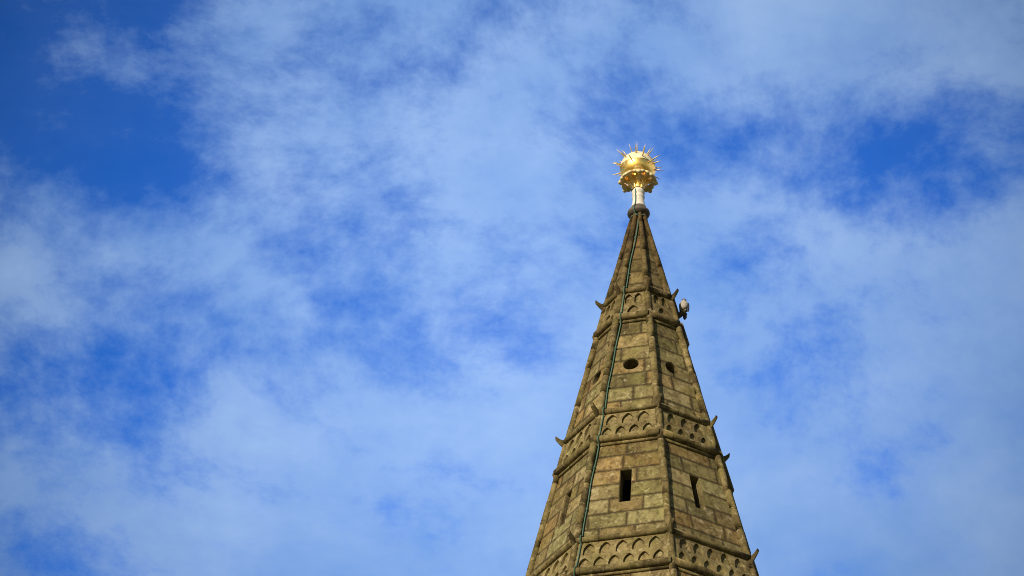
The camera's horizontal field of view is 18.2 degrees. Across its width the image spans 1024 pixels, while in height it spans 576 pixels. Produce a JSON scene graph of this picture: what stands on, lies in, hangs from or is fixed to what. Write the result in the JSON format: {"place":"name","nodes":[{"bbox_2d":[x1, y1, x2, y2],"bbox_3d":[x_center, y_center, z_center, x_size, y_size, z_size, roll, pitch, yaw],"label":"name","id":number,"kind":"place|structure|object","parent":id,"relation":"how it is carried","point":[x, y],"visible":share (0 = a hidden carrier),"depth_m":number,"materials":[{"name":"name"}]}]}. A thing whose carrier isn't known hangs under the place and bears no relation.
{"place":"outdoors","nodes":[
{"label":"outdoors","id":0,"kind":"place"},
{"bbox_2d":[0,0,1023,575],"label":"sky","id":1,"kind":"structure","parent":0,"point":[287,287],"materials":[{"name":"blue"}]},
{"bbox_2d":[632,187,644,204],"bbox_3d":[2.525,-1.786,63.951,0.304,0.512,0.304,-1,-38,2],"label":"finial shaft","id":2,"kind":"object","parent":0,"point":[640,194],"visible":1,"depth_m":63.87,"materials":[{"name":"white stone"}]},
{"bbox_2d":[618,169,657,192],"bbox_3d":[2.529,-2.080,64.178,0.802,0.279,0.802,-1,-38,2],"label":"finial leaf cup","id":3,"kind":"object","parent":2,"relation":"on","point":[637,178],"visible":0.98,"depth_m":64.09,"materials":[{"name":"gold metal"}]},
{"bbox_2d":[613,145,661,184],"bbox_3d":[2.528,-2.477,64.491,1.066,0.938,1.131,-1,-38,2],"label":"spiked ball finial","id":4,"kind":"object","parent":3,"relation":"on","point":[636,159],"visible":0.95,"depth_m":64.19,"materials":[{"name":"gold metal"}]},
{"bbox_2d":[627,203,649,218],"bbox_3d":[2.521,-1.505,63.733,0.451,0.216,0.451,-1,-38,2],"label":"finial collar","id":5,"kind":"object","parent":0,"point":[639,207],"visible":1,"depth_m":63.59,"materials":[{"name":"stone"}]},
{"label":"ground","id":6,"kind":"structure","parent":0,"visible":0},
{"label":"church tower","id":7,"kind":"object","parent":6,"relation":"on","visible":0},
{"bbox_2d":[532,215,741,575],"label":"spire wall","id":8,"kind":"structure","parent":7,"relation":"on","point":[699,505],"depth_m":58.29,"materials":[{"name":"stone"}]},
{"bbox_2d":[573,188,647,575],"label":"lightning conductor","id":9,"kind":"object","parent":8,"relation":"attached to","point":[608,386],"visible":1,"depth_m":59.72,"materials":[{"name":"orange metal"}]},
{"bbox_2d":[525,212,756,575],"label":"ribs","id":10,"kind":"object","parent":8,"relation":"attached to","point":[740,532],"visible":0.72,"depth_m":59.77,"materials":[{"name":"stone"}]},
{"bbox_2d":[530,285,758,575],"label":"cornice moldings","id":11,"kind":"structure","parent":8,"relation":"attached to","point":[580,453],"depth_m":58.53,"materials":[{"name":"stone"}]},
{"bbox_2d":[538,291,751,575],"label":"arcade bands","id":12,"kind":"object","parent":8,"relation":"attached to","point":[627,550],"visible":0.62,"depth_m":56.91,"materials":[{"name":"stone"}]},
{"bbox_2d":[555,277,758,561],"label":"crockets","id":13,"kind":"object","parent":8,"relation":"attached to","point":[595,410],"visible":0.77,"depth_m":59.43,"materials":[{"name":"brown stone"}]},
{"bbox_2d":[679,299,688,319],"bbox_3d":[3.362,0.411,62.444,0.205,0.495,0.229,-1,-38,2],"label":"peregrine falcon","id":14,"kind":"object","parent":13,"relation":"on","point":[683,304],"visible":1,"depth_m":62.38,"materials":[{"name":"grey"}]}
]}

